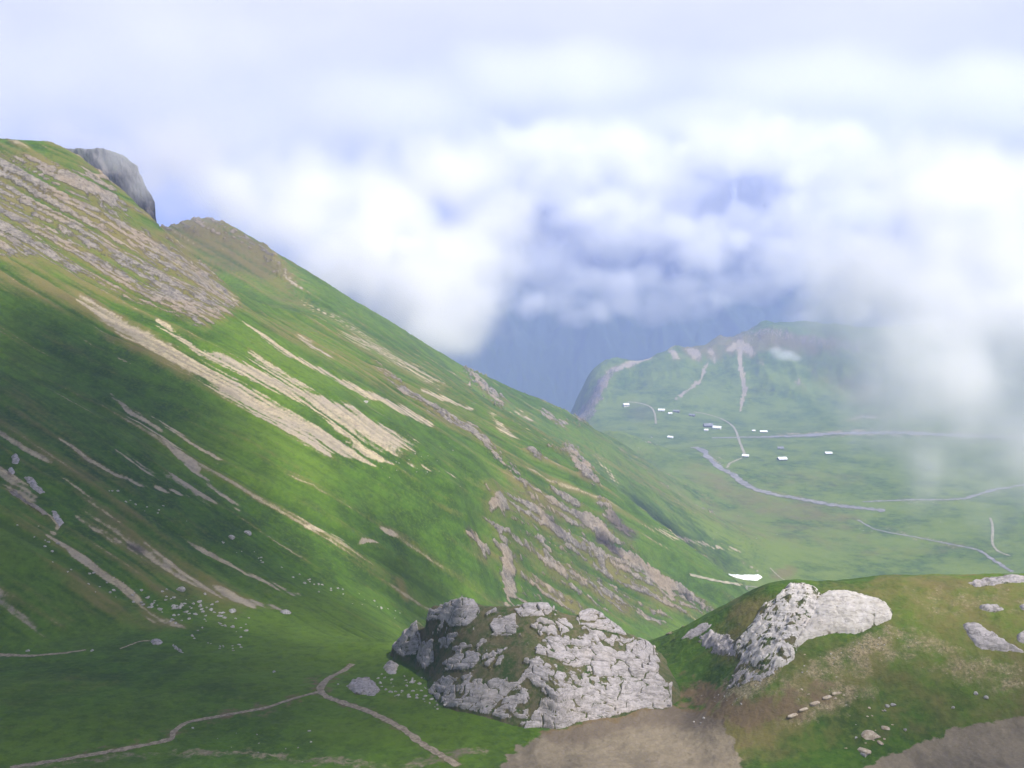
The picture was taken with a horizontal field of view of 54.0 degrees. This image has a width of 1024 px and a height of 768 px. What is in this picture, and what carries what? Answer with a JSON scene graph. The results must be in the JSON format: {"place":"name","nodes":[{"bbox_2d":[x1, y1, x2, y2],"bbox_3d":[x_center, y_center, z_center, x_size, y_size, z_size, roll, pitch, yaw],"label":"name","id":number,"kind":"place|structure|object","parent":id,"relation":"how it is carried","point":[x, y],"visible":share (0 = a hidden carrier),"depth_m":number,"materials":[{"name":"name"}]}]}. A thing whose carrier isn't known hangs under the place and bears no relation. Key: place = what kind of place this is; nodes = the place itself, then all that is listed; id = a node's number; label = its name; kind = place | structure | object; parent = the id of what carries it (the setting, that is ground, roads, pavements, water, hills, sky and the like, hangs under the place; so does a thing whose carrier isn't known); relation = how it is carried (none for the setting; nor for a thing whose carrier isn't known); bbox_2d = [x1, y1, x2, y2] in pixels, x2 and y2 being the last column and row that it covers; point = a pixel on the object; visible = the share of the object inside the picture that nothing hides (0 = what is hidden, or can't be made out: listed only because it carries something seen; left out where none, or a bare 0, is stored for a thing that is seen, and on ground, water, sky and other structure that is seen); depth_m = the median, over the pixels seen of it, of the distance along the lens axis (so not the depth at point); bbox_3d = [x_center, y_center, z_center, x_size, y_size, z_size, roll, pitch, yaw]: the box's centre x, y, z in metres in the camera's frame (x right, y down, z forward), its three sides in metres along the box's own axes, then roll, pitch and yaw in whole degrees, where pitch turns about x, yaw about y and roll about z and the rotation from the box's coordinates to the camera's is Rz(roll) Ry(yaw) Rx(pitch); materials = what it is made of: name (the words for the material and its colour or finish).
{"place":"outdoors","nodes":[
{"label":"outdoors","id":0,"kind":"place"},
{"bbox_2d":[0,649,85,656],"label":"path","id":1,"kind":"structure","parent":0,"point":[19,655],"depth_m":265.64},
{"bbox_2d":[65,148,156,222],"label":"cliff","id":2,"kind":"structure","parent":0,"point":[121,171],"depth_m":795.59,"materials":[{"name":"grey stone"}]},
{"bbox_2d":[120,640,149,648],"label":"path","id":3,"kind":"structure","parent":0,"point":[134,643],"depth_m":275.46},
{"bbox_2d":[10,691,317,767],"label":"path","id":4,"kind":"structure","parent":0,"point":[172,733],"depth_m":208.54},
{"bbox_2d":[0,628,680,767],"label":"meadow","id":5,"kind":"structure","parent":0,"point":[71,711],"depth_m":217.40,"materials":[{"name":"green plant"}]},
{"bbox_2d":[150,639,162,644],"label":"rock outcrop","id":6,"kind":"object","parent":5,"relation":"on","point":[156,641],"visible":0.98,"depth_m":275.03,"materials":[{"name":"stone"}]},
{"bbox_2d":[172,644,182,652],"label":"rock outcrop","id":7,"kind":"object","parent":5,"relation":"on","point":[177,648],"visible":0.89,"depth_m":269.31,"materials":[{"name":"stone"}]},
{"bbox_2d":[347,677,379,695],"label":"rock outcrop","id":8,"kind":"object","parent":5,"relation":"on","point":[367,686],"visible":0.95,"depth_m":237.27,"materials":[{"name":"stone"}]},
{"bbox_2d":[383,660,398,673],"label":"rock outcrop","id":9,"kind":"object","parent":5,"relation":"on","point":[390,666],"visible":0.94,"depth_m":252.56,"materials":[{"name":"stone"}]},
{"bbox_2d":[390,596,680,728],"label":"rock outcrop","id":10,"kind":"object","parent":5,"relation":"on","point":[536,664],"visible":0.98,"depth_m":228.73,"materials":[{"name":"stone"}]},
{"bbox_2d":[0,138,753,674],"bbox_3d":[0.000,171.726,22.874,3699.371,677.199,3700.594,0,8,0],"label":"mountain slope","id":11,"kind":"structure","parent":0,"point":[204,386],"depth_m":482.07,"materials":[{"name":"green plant"}]},
{"bbox_2d":[8,467,14,473],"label":"rock outcrop","id":12,"kind":"object","parent":11,"relation":"on","point":[11,470],"visible":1,"depth_m":337.80,"materials":[{"name":"stone"}]},
{"bbox_2d":[11,454,19,463],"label":"rock outcrop","id":13,"kind":"object","parent":11,"relation":"on","point":[15,458],"visible":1,"depth_m":343.23,"materials":[{"name":"stone"}]},
{"bbox_2d":[24,476,44,493],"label":"rock outcrop","id":14,"kind":"object","parent":11,"relation":"on","point":[31,481],"visible":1,"depth_m":334.17,"materials":[{"name":"stone"}]},
{"bbox_2d":[52,510,63,525],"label":"rock outcrop","id":15,"kind":"object","parent":11,"relation":"on","point":[58,519],"visible":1,"depth_m":324.24,"materials":[{"name":"stone"}]},
{"bbox_2d":[176,586,185,591],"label":"boulder","id":16,"kind":"object","parent":11,"relation":"on","point":[182,589],"visible":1,"depth_m":316.29,"materials":[{"name":"grey stone"}]},
{"bbox_2d":[280,609,290,613],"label":"boulder","id":17,"kind":"object","parent":11,"relation":"on","point":[285,611],"visible":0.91,"depth_m":317.31,"materials":[{"name":"grey stone"}]},
{"bbox_2d":[59,437,908,748],"bbox_3d":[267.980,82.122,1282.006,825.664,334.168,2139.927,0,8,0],"label":"stones","id":18,"kind":"object","parent":11,"relation":"on","point":[359,593],"visible":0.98,"depth_m":311.20,"materials":[{"name":"grey stone"}]},
{"bbox_2d":[316,663,461,766],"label":"path","id":19,"kind":"structure","parent":0,"point":[320,687],"depth_m":219.92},
{"bbox_2d":[0,0,1023,274],"label":"sky","id":20,"kind":"structure","parent":0,"point":[320,131],"materials":[{"name":"white"}]},
{"bbox_2d":[628,401,656,423],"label":"track","id":21,"kind":"structure","parent":0,"point":[652,409],"depth_m":2571.79,"materials":[{"name":"grey gravel"}]},
{"bbox_2d":[313,154,1023,412],"bbox_3d":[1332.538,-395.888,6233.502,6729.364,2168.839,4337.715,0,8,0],"label":"mountain","id":22,"kind":"structure","parent":0,"point":[555,303],"depth_m":5843.59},
{"bbox_2d":[696,412,745,453],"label":"track","id":23,"kind":"structure","parent":0,"point":[739,441],"depth_m":2288.18,"materials":[{"name":"grey gravel"}]},
{"bbox_2d":[690,573,756,589],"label":"track","id":24,"kind":"structure","parent":0,"point":[710,579],"depth_m":778.30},
{"bbox_2d":[691,447,884,511],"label":"stream","id":25,"kind":"structure","parent":0,"point":[738,479],"depth_m":1660.95,"materials":[{"name":"water"}]},
{"bbox_2d":[571,301,1023,588],"bbox_3d":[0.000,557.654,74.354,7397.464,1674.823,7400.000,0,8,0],"label":"valley floor","id":26,"kind":"structure","parent":0,"point":[964,375],"depth_m":2297.17,"materials":[{"name":"green plant"}]},
{"bbox_2d":[703,423,712,426],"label":"barn","id":27,"kind":"structure","parent":26,"relation":"on","point":[707,424],"depth_m":2393.31,"materials":[{"name":"grey"}]},
{"bbox_2d":[729,574,761,580],"bbox_3d":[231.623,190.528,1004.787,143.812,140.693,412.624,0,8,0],"label":"snow patch","id":28,"kind":"object","parent":26,"relation":"on","point":[751,577],"visible":0.27,"depth_m":1196.27,"materials":[{"name":"white snow"}]},
{"bbox_2d":[777,457,786,460],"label":"hut","id":29,"kind":"object","parent":26,"relation":"on","point":[782,458],"visible":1,"depth_m":1903.92,"materials":[{"name":"metal"}]},
{"bbox_2d":[712,431,1023,438],"bbox_3d":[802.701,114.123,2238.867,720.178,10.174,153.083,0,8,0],"label":"road","id":30,"kind":"structure","parent":26,"relation":"on","point":[992,436],"depth_m":2248.23,"materials":[{"name":"grey asphalt"}]},
{"bbox_2d":[678,573,1023,767],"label":"knoll","id":31,"kind":"structure","parent":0,"point":[929,668],"depth_m":210.79,"materials":[{"name":"green plant"}]},
{"bbox_2d":[681,623,710,638],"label":"rock slab","id":32,"kind":"object","parent":31,"relation":"on","point":[699,629],"visible":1,"depth_m":247.79,"materials":[{"name":"stone"}]},
{"bbox_2d":[699,629,734,655],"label":"rock outcrop","id":33,"kind":"object","parent":31,"relation":"on","point":[723,644],"visible":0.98,"depth_m":236.85,"materials":[{"name":"stone"}]},
{"bbox_2d":[727,657,782,688],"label":"rock outcrop","id":34,"kind":"object","parent":31,"relation":"on","point":[760,675],"visible":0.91,"depth_m":217.97,"materials":[{"name":"stone"}]},
{"bbox_2d":[732,582,821,667],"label":"rock outcrop","id":35,"kind":"object","parent":31,"relation":"on","point":[769,636],"visible":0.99,"depth_m":226.93,"materials":[{"name":"stone"}]},
{"bbox_2d":[787,713,797,717],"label":"boulder","id":36,"kind":"object","parent":31,"relation":"on","point":[793,715],"visible":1,"depth_m":205.61,"materials":[{"name":"beige stone"}]},
{"bbox_2d":[799,707,807,711],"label":"boulder","id":37,"kind":"object","parent":31,"relation":"on","point":[803,709],"visible":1,"depth_m":206.33,"materials":[{"name":"beige stone"}]},
{"bbox_2d":[810,701,819,705],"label":"boulder","id":38,"kind":"object","parent":31,"relation":"on","point":[814,703],"visible":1,"depth_m":207.20,"materials":[{"name":"beige stone"}]},
{"bbox_2d":[822,695,831,699],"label":"boulder","id":39,"kind":"object","parent":31,"relation":"on","point":[827,697],"visible":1,"depth_m":208.35,"materials":[{"name":"beige stone"}]},
{"bbox_2d":[796,590,892,646],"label":"rock slab","id":40,"kind":"object","parent":31,"relation":"on","point":[843,611],"visible":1,"depth_m":224.14,"materials":[{"name":"stone"}]},
{"bbox_2d":[857,747,870,754],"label":"boulder","id":41,"kind":"object","parent":31,"relation":"on","point":[864,750],"visible":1,"depth_m":198.20,"materials":[{"name":"grey stone"}]},
{"bbox_2d":[861,730,879,739],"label":"boulder","id":42,"kind":"object","parent":31,"relation":"on","point":[868,734],"visible":1,"depth_m":201.25,"materials":[{"name":"grey stone"}]},
{"bbox_2d":[881,726,889,729],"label":"boulder","id":43,"kind":"object","parent":31,"relation":"on","point":[885,727],"visible":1,"depth_m":202.73,"materials":[{"name":"grey stone"}]},
{"bbox_2d":[979,604,1003,612],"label":"rock outcrop","id":44,"kind":"object","parent":31,"relation":"on","point":[994,608],"visible":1,"depth_m":223.44,"materials":[{"name":"stone"}]},
{"bbox_2d":[963,622,1023,652],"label":"rock slab","id":45,"kind":"object","parent":31,"relation":"on","point":[981,636],"visible":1,"depth_m":215.46,"materials":[{"name":"stone"}]},
{"bbox_2d":[969,574,1023,586],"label":"rock outcrop","id":46,"kind":"object","parent":31,"relation":"on","point":[1004,579],"visible":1,"depth_m":232.50,"materials":[{"name":"stone"}]},
{"bbox_2d":[1016,630,1023,642],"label":"rock slab","id":47,"kind":"object","parent":31,"relation":"on","point":[1020,636],"visible":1,"depth_m":214.88,"materials":[{"name":"stone"}]},
{"bbox_2d":[858,520,1012,571],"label":"stream","id":48,"kind":"structure","parent":0,"point":[995,561],"depth_m":1363.28,"materials":[{"name":"water"}]},
{"bbox_2d":[863,484,1023,501],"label":"stream","id":49,"kind":"structure","parent":0,"point":[986,491],"depth_m":1642.34,"materials":[{"name":"grey liquid"}]},
{"bbox_2d":[989,518,1010,555],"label":"track","id":50,"kind":"structure","parent":0,"point":[992,536],"depth_m":1400.51,"materials":[{"name":"grey gravel"}]}
]}

